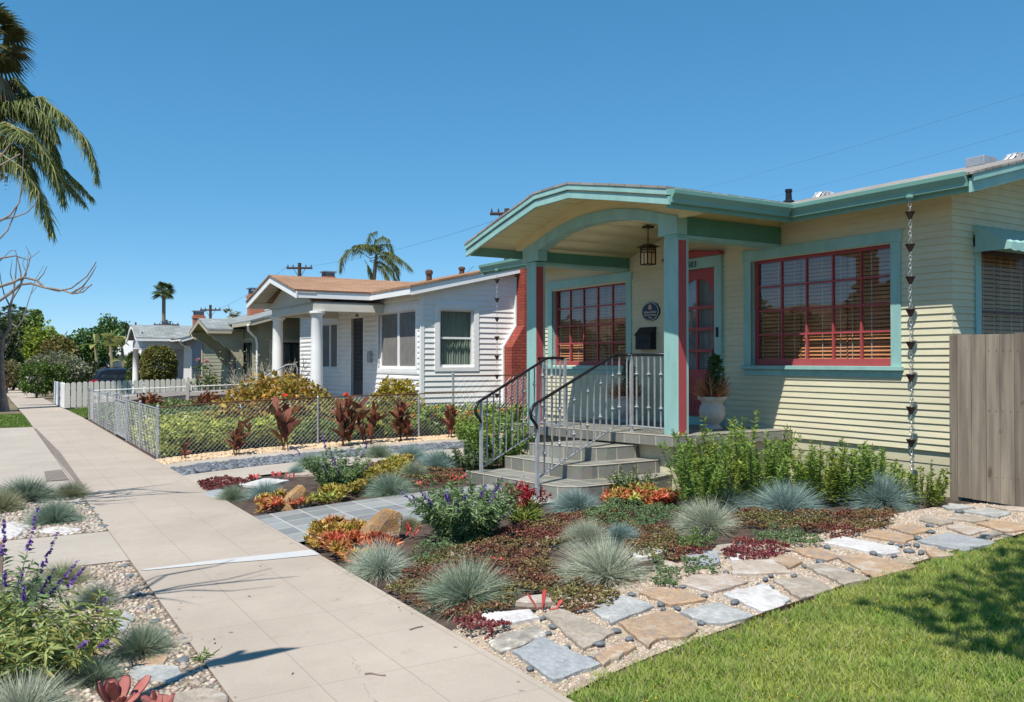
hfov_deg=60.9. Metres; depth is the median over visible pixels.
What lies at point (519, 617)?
flagstone
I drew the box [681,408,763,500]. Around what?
goldenrod shrub
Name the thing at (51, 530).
flagstone
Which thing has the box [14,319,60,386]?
green tree
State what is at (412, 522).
fescue clump
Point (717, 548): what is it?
flagstone
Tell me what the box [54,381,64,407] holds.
picket fence
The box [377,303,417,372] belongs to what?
window
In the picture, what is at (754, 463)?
goldenrod shrub
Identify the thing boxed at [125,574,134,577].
river pebble
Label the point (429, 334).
white house
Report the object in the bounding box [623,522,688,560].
sedum carpet
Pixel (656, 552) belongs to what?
flagstone
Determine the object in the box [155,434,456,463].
gravel
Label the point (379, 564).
fescue clump
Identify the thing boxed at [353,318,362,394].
door
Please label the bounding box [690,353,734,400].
potted plant
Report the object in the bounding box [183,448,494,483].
driveway strip
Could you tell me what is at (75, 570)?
fescue clump
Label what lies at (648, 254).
porch lantern
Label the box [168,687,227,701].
flagstone
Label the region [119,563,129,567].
river pebble
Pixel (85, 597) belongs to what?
fescue clump
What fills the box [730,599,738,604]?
river pebble
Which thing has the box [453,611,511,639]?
sedum carpet
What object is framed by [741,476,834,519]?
fescue clump
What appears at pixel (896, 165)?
power line
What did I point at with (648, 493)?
fire succulent
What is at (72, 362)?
grey bush
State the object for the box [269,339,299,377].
window
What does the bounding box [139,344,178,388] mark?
round topiary
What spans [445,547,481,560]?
flagstone
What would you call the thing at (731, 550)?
sedum carpet
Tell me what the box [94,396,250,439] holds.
ground cover
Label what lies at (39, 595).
purple sage
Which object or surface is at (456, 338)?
window
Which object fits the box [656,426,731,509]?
goldenrod shrub
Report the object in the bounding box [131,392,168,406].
red leaf plant
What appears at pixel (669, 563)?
flagstone
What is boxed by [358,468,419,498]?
fescue clump
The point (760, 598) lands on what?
flagstone
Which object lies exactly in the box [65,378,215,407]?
picket fence
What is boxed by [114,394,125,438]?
chain link gate
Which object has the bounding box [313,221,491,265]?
power line
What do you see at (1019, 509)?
flagstone
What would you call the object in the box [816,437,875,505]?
goldenrod shrub
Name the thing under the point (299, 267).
utility pole
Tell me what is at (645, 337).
mailbox
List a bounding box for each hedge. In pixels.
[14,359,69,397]
[66,378,88,395]
[203,369,335,419]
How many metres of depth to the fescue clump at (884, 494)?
8.86 m
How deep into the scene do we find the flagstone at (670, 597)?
5.72 m
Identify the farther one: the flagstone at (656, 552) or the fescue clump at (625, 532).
the fescue clump at (625, 532)
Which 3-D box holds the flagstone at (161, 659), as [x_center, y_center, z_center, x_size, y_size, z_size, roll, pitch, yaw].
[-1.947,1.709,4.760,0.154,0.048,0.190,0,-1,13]
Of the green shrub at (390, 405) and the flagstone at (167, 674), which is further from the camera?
the green shrub at (390, 405)
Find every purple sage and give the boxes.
[0,507,85,635]
[0,571,132,693]
[294,431,372,487]
[399,470,523,542]
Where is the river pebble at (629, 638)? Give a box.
[625,636,633,640]
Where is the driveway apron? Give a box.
[0,427,74,488]
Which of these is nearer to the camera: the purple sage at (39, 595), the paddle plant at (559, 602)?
the purple sage at (39, 595)
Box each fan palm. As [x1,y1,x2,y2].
[0,2,37,122]
[0,304,20,314]
[15,306,29,319]
[22,309,31,327]
[150,282,176,322]
[222,304,241,318]
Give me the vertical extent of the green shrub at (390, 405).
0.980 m
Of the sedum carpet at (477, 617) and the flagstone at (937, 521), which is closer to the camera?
the sedum carpet at (477, 617)
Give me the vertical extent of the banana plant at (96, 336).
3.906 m
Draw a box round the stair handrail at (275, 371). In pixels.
[231,364,297,407]
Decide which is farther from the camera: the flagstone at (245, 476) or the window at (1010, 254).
the flagstone at (245, 476)
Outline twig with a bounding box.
[365,672,385,675]
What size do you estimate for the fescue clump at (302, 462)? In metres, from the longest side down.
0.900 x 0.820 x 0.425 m
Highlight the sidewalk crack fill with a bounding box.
[34,428,82,484]
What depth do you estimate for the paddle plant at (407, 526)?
7.86 m
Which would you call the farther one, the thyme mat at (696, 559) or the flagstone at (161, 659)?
the thyme mat at (696, 559)
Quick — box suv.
[88,367,165,394]
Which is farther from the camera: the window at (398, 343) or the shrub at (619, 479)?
the window at (398, 343)
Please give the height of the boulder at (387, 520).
0.394 m
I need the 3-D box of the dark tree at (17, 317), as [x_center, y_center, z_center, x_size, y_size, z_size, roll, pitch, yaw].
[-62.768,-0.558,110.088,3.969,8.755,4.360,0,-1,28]
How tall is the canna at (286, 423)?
0.992 m
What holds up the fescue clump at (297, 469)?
on the garden bed at (309, 484)
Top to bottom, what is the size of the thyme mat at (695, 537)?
0.120 m
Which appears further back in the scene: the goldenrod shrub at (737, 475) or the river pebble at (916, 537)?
the goldenrod shrub at (737, 475)
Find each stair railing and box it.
[474,356,566,471]
[529,353,663,497]
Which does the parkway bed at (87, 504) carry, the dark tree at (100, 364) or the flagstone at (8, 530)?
the flagstone at (8, 530)
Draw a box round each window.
[241,338,253,386]
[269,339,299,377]
[322,318,338,371]
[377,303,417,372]
[434,303,478,371]
[547,271,632,374]
[740,229,903,377]
[972,235,1023,333]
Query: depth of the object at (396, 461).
11.98 m
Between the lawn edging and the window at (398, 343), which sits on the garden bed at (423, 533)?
the lawn edging
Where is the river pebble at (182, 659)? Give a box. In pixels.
[177,656,189,663]
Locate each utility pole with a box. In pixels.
[153,320,178,325]
[200,305,220,317]
[286,263,312,275]
[490,208,508,259]
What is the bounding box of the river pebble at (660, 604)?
[657,601,664,606]
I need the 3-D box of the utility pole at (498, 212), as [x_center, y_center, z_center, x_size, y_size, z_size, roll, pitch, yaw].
[-0.235,-1.973,39.949,1.559,9.138,0.323,0,-1,-4]
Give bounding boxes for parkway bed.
[0,498,107,540]
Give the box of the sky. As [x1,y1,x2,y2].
[0,0,1023,356]
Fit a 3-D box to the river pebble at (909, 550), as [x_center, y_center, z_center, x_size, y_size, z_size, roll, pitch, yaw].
[3.116,1.571,6.831,0.089,0.047,0.051,4,3,18]
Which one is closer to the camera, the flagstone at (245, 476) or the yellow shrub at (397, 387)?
the flagstone at (245, 476)
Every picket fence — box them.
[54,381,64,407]
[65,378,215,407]
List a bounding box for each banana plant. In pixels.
[77,333,113,369]
[94,329,128,366]
[104,337,127,393]
[111,355,131,367]
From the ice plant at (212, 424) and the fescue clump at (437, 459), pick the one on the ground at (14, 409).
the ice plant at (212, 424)
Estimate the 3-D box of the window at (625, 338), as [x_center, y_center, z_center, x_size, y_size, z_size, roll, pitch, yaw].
[1.366,-0.444,15.301,0.233,1.700,2.510,0,-1,-31]
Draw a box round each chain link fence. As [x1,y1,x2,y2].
[88,387,159,458]
[159,390,476,456]
[452,373,526,418]
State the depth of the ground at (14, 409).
30.41 m
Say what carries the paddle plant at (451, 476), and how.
on the garden bed at (309, 484)
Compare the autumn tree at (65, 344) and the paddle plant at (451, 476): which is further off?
the autumn tree at (65, 344)
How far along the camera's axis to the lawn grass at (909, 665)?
4.71 m
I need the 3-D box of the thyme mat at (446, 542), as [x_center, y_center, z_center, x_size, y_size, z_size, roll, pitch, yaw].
[-0.639,1.643,7.340,0.423,0.113,0.810,0,-1,31]
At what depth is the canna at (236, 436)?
14.51 m
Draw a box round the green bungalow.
[464,152,1023,504]
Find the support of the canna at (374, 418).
on the gravel channel
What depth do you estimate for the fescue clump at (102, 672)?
4.44 m
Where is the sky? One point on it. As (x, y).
(235, 143)
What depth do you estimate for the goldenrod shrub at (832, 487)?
8.94 m
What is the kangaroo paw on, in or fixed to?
on the garden bed at (423, 533)
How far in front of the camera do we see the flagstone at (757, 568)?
6.35 m
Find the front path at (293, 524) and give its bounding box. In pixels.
[254,484,557,541]
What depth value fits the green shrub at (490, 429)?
16.51 m
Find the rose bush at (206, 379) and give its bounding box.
[187,358,216,389]
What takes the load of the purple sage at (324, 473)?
on the garden bed at (309, 484)
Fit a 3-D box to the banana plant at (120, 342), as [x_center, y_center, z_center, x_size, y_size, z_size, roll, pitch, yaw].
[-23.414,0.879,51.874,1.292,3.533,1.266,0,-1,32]
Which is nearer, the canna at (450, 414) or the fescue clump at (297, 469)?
the fescue clump at (297, 469)
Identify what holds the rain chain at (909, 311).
hanging from the green bungalow
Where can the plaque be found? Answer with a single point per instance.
(650, 311)
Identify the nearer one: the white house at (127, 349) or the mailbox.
the mailbox
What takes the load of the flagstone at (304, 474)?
on the garden bed at (309, 484)
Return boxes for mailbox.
[634,327,656,349]
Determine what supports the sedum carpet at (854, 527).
on the garden bed at (423, 533)
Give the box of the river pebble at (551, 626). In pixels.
[548,624,556,628]
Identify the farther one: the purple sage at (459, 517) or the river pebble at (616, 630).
the purple sage at (459, 517)
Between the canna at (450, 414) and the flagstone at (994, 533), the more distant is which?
the canna at (450, 414)
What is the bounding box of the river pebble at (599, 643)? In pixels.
[593,641,604,646]
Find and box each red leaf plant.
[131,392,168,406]
[189,389,221,405]
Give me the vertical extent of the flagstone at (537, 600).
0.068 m
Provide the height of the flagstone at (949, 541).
0.054 m
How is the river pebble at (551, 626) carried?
on the gravel at (913, 518)
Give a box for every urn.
[614,396,637,422]
[697,396,726,429]
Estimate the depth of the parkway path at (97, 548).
7.54 m
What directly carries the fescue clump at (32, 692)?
on the ground at (14, 409)
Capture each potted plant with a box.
[607,359,647,397]
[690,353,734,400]
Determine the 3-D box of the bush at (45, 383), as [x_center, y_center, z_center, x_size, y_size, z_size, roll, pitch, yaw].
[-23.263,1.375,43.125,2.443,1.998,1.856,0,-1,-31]
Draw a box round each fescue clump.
[0,471,68,503]
[0,484,30,513]
[0,661,97,701]
[9,572,65,596]
[13,494,92,527]
[24,558,99,584]
[51,479,100,498]
[52,649,135,695]
[59,577,126,609]
[97,610,185,665]
[210,483,249,502]
[241,478,283,501]
[285,464,306,473]
[287,451,333,473]
[335,533,420,585]
[356,441,392,458]
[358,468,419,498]
[385,443,428,461]
[396,458,435,479]
[396,549,530,621]
[401,513,425,532]
[413,444,463,471]
[541,531,663,595]
[542,484,604,514]
[553,515,618,550]
[596,519,641,547]
[659,492,745,538]
[686,477,758,513]
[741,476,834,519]
[833,466,925,512]
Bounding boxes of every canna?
[180,440,191,458]
[224,416,255,454]
[260,393,302,449]
[326,392,365,445]
[351,396,389,442]
[382,399,414,440]
[437,404,458,437]
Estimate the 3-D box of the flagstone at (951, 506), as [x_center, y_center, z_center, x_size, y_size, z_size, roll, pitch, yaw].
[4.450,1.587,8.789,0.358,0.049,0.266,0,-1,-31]
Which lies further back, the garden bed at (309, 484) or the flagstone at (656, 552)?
the garden bed at (309, 484)
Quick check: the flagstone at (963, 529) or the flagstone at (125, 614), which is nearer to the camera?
the flagstone at (125, 614)
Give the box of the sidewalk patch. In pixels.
[140,549,319,569]
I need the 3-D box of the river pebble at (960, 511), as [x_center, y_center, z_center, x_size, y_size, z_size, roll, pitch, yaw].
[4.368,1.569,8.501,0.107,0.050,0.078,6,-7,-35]
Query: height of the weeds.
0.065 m
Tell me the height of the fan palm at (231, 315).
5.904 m
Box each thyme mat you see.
[407,533,476,560]
[582,496,686,528]
[647,553,681,585]
[675,526,718,547]
[680,554,721,573]
[751,522,825,545]
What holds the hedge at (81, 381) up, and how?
on the ground at (14, 409)
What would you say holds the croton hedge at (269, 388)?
on the white house garden
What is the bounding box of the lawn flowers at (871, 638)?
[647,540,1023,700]
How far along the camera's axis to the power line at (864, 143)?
27.30 m
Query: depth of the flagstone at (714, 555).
6.67 m
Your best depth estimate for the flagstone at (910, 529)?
7.64 m
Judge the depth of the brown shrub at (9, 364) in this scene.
51.84 m
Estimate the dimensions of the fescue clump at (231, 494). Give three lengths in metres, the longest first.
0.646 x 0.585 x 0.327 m
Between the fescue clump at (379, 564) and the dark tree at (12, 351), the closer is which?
the fescue clump at (379, 564)
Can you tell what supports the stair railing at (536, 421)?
on the green bungalow
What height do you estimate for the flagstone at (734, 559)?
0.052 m
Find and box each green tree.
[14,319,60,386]
[25,308,45,381]
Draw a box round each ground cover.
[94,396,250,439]
[292,411,460,442]
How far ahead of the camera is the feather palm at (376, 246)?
47.87 m
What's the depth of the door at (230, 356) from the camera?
31.09 m
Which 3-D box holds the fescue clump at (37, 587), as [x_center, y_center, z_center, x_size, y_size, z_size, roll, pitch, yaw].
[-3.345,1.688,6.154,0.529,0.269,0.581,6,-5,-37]
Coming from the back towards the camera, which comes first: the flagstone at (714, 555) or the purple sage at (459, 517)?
the purple sage at (459, 517)
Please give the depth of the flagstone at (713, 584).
6.00 m
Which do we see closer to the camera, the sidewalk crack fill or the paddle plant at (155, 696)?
the paddle plant at (155, 696)
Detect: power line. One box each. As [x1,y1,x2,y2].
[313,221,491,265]
[698,97,1013,189]
[765,129,1023,198]
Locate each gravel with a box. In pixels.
[0,489,107,540]
[2,561,228,701]
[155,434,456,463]
[453,502,1023,696]
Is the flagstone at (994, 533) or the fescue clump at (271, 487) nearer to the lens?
the flagstone at (994, 533)
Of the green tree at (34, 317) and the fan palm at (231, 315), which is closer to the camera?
the fan palm at (231, 315)
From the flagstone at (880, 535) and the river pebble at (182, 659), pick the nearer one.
the river pebble at (182, 659)
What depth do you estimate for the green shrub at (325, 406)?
17.45 m
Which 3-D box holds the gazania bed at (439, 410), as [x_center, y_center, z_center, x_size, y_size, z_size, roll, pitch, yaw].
[-1.333,1.449,18.810,3.385,0.652,2.355,0,-1,-31]
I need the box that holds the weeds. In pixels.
[189,646,219,661]
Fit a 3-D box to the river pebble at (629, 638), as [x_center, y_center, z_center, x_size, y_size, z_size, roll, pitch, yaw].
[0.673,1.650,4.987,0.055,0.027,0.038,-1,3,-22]
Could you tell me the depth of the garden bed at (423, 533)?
7.41 m
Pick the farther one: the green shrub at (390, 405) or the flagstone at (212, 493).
the green shrub at (390, 405)
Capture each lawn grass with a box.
[0,413,31,427]
[69,408,87,416]
[563,534,1023,701]
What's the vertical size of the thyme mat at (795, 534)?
0.103 m
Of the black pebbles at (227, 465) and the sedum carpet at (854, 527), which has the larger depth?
the black pebbles at (227, 465)
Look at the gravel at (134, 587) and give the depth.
5.54 m
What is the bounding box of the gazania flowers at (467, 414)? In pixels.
[384,406,519,418]
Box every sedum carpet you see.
[197,474,249,489]
[369,456,463,483]
[385,507,641,616]
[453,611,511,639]
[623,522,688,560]
[666,541,711,557]
[720,536,790,559]
[735,506,898,537]
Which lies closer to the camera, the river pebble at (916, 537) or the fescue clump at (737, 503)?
the river pebble at (916, 537)
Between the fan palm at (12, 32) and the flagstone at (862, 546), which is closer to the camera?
the flagstone at (862, 546)
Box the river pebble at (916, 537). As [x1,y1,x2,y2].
[914,535,921,539]
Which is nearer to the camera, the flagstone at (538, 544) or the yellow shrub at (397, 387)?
the flagstone at (538, 544)
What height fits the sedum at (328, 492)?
0.265 m
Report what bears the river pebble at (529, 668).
on the gravel at (913, 518)
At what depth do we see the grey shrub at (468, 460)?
12.07 m
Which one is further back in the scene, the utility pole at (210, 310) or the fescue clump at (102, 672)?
the utility pole at (210, 310)
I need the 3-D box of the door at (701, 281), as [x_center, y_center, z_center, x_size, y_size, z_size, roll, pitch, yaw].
[2.768,-0.123,12.975,0.193,2.175,0.883,0,-1,-31]
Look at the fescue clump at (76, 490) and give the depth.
10.45 m
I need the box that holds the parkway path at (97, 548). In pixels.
[3,531,128,573]
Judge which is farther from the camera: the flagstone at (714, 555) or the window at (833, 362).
the window at (833, 362)
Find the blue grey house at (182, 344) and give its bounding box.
[126,316,269,391]
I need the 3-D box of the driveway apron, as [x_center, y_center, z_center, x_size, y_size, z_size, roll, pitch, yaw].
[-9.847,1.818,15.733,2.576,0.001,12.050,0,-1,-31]
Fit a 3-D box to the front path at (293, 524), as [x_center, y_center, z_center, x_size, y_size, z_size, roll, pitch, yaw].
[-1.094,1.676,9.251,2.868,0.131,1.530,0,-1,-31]
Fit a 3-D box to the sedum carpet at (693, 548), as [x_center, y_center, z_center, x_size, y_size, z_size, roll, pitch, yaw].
[1.369,1.583,6.950,0.406,0.085,0.396,0,-1,-31]
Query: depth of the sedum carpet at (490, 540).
6.55 m
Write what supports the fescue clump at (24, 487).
on the ground at (14, 409)
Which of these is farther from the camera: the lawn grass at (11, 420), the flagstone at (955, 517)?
the lawn grass at (11, 420)
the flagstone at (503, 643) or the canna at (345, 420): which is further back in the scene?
the canna at (345, 420)
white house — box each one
[83,338,160,369]
[245,267,526,421]
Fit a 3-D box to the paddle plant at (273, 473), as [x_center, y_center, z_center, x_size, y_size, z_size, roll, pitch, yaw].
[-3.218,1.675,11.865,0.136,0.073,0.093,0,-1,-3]
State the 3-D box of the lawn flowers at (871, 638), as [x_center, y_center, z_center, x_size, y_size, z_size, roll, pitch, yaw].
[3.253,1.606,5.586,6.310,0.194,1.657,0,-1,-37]
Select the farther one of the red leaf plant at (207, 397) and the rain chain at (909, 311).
the red leaf plant at (207, 397)
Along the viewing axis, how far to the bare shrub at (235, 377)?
25.97 m
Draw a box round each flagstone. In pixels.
[0,521,30,538]
[32,526,81,534]
[107,611,134,634]
[129,664,183,683]
[137,654,167,665]
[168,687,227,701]
[174,633,191,644]
[206,488,225,497]
[218,475,261,483]
[238,478,288,487]
[286,466,331,477]
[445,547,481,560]
[475,609,538,626]
[488,625,545,654]
[512,636,600,683]
[515,592,571,606]
[536,535,559,546]
[543,609,614,651]
[590,595,653,625]
[594,642,636,667]
[618,609,698,649]
[631,548,669,560]
[639,587,706,606]
[653,560,682,573]
[679,602,754,626]
[682,573,747,594]
[686,551,719,566]
[710,543,743,554]
[723,583,790,612]
[729,553,745,561]
[731,559,791,576]
[767,554,802,569]
[773,576,832,599]
[791,546,838,562]
[805,562,870,586]
[823,536,899,555]
[838,554,916,579]
[861,529,914,544]
[890,523,931,535]
[917,532,995,554]
[919,515,953,526]
[925,548,955,560]
[942,503,974,510]
[946,523,986,535]
[948,513,988,523]
[964,508,1011,518]
[976,520,1023,533]
[980,529,1002,539]
[986,504,1023,512]
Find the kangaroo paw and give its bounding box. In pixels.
[503,477,553,525]
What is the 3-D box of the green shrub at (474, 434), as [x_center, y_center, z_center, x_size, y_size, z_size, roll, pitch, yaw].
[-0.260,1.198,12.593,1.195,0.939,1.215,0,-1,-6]
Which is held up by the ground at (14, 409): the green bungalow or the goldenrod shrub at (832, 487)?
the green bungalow
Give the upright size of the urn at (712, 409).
0.441 m
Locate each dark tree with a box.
[0,312,25,390]
[1,312,29,343]
[79,359,106,379]
[111,320,129,336]
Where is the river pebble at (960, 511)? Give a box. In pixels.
[955,509,963,513]
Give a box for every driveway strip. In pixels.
[164,436,513,467]
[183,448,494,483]
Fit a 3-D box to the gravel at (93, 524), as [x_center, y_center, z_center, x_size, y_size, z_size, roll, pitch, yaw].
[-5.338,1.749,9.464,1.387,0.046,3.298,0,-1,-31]
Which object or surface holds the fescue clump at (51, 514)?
on the ground at (14, 409)
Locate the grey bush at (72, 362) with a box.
[18,348,92,395]
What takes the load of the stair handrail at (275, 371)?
on the white house garden
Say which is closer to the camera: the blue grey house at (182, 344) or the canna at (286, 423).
the canna at (286, 423)
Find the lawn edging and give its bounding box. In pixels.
[745,533,1023,623]
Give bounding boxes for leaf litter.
[96,457,518,681]
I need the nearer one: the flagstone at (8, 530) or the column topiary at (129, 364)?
the flagstone at (8, 530)
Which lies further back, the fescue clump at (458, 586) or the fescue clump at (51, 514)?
the fescue clump at (51, 514)
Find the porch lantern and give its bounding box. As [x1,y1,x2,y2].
[636,225,659,265]
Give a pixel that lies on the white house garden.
(143, 449)
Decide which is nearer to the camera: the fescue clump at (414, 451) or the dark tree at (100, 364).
the fescue clump at (414, 451)
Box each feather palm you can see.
[0,76,101,246]
[337,231,412,280]
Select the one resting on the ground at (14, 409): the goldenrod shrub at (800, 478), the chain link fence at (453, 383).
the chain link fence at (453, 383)
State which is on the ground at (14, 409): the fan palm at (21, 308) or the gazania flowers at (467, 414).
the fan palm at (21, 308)
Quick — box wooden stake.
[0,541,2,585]
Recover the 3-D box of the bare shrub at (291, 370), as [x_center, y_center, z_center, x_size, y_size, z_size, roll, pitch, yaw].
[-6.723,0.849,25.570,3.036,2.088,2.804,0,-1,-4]
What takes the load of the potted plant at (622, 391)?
in the urn at (623, 409)
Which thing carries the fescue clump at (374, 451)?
on the driveway strip at (265, 469)
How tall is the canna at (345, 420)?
0.963 m
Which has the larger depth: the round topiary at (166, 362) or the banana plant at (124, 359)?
the banana plant at (124, 359)
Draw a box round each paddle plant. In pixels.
[96,675,150,701]
[140,690,175,701]
[249,473,258,479]
[271,471,280,476]
[406,521,422,536]
[450,473,461,481]
[527,588,562,609]
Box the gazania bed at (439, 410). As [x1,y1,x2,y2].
[379,401,526,435]
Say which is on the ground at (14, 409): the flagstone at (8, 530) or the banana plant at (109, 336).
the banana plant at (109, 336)
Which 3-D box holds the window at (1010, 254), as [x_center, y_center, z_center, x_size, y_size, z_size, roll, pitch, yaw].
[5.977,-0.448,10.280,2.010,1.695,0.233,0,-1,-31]
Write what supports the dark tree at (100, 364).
on the ground at (14, 409)
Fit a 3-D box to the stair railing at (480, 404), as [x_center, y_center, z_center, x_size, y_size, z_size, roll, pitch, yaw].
[0.243,0.810,11.988,0.608,1.478,2.637,0,-1,20]
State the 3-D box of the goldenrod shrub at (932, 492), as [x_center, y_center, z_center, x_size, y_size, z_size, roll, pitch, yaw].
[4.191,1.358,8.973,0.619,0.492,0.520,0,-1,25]
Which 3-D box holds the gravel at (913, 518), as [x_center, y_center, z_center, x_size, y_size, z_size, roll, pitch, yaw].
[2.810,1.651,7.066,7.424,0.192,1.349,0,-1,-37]
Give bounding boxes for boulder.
[277,485,311,511]
[359,508,402,538]
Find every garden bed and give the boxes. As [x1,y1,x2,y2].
[202,461,504,515]
[304,477,1018,686]
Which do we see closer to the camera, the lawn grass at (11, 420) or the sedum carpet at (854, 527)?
the sedum carpet at (854, 527)
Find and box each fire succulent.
[254,486,308,513]
[302,513,404,565]
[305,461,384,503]
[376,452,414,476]
[600,480,681,505]
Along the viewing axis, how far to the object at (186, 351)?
43.06 m
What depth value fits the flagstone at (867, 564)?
6.39 m
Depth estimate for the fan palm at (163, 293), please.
99.77 m
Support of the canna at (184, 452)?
on the gravel channel
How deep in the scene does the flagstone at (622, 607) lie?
5.50 m
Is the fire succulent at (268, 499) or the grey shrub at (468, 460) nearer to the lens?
the fire succulent at (268, 499)
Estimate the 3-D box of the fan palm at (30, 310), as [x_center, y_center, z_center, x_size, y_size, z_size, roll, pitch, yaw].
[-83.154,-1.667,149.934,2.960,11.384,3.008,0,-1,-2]
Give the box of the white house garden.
[87,419,502,458]
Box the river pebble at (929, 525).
[925,523,933,527]
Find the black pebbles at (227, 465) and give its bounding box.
[170,439,501,474]
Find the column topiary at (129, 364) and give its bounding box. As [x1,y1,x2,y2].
[125,351,140,383]
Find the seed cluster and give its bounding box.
[0,147,20,189]
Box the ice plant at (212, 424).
[129,410,298,456]
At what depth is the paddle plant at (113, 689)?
4.10 m
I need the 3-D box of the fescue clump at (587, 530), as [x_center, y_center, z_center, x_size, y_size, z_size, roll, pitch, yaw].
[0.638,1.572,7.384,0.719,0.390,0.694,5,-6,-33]
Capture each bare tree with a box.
[0,143,95,301]
[0,252,43,410]
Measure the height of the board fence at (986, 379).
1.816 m
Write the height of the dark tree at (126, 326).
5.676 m
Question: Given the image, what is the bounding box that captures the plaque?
[641,302,659,320]
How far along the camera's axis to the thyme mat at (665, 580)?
6.24 m
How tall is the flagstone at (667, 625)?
0.075 m
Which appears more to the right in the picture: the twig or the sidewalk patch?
the twig
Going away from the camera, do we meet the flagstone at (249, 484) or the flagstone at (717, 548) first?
the flagstone at (717, 548)
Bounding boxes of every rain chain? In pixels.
[494,269,499,418]
[905,194,915,474]
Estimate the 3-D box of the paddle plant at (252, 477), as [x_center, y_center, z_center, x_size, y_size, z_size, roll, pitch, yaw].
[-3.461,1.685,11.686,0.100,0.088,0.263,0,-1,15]
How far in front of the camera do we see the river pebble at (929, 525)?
7.81 m
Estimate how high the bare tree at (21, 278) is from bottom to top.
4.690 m
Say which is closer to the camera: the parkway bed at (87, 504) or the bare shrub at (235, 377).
the parkway bed at (87, 504)
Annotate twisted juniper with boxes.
[57,313,124,384]
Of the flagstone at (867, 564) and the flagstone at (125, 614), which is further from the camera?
the flagstone at (867, 564)
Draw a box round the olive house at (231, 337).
[189,288,299,389]
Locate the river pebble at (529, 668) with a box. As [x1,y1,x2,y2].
[526,666,533,670]
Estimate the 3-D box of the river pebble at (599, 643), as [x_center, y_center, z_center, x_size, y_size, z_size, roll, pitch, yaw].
[0.495,1.659,4.933,0.068,0.032,0.045,-3,0,7]
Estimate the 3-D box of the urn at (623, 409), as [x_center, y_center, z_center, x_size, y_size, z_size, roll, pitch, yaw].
[1.769,0.902,13.478,0.366,0.416,0.366,0,-1,-31]
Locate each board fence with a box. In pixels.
[90,382,298,418]
[949,332,1023,506]
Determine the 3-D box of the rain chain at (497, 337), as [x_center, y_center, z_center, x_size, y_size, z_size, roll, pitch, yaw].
[-0.291,-0.098,16.871,0.106,2.986,0.106,0,-1,-31]
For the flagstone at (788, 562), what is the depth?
6.54 m
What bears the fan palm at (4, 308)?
on the ground at (14, 409)
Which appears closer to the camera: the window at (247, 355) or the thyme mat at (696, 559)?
the thyme mat at (696, 559)
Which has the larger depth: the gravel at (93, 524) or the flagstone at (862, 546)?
the gravel at (93, 524)
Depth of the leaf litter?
5.87 m
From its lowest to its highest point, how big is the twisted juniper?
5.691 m
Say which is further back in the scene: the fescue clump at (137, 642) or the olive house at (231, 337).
the olive house at (231, 337)
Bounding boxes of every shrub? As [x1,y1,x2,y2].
[4,359,20,392]
[208,347,302,398]
[229,352,309,393]
[298,394,380,420]
[363,398,429,434]
[369,375,425,407]
[439,441,502,470]
[452,413,496,438]
[454,402,534,467]
[605,464,658,489]
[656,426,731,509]
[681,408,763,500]
[716,416,802,506]
[759,437,821,498]
[784,438,853,506]
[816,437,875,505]
[850,443,907,491]
[886,459,950,507]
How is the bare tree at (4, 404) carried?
on the ground at (14, 409)
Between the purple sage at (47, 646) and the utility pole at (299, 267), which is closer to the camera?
the purple sage at (47, 646)
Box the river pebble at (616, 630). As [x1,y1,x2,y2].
[612,628,621,632]
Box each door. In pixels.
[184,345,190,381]
[228,349,234,388]
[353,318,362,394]
[688,268,713,415]
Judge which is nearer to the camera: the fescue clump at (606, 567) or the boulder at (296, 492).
the fescue clump at (606, 567)
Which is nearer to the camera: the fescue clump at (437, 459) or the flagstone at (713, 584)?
the flagstone at (713, 584)
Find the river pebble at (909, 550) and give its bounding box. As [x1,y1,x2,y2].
[903,548,914,553]
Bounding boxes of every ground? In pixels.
[0,387,767,686]
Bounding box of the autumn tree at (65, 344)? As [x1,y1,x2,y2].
[33,333,79,362]

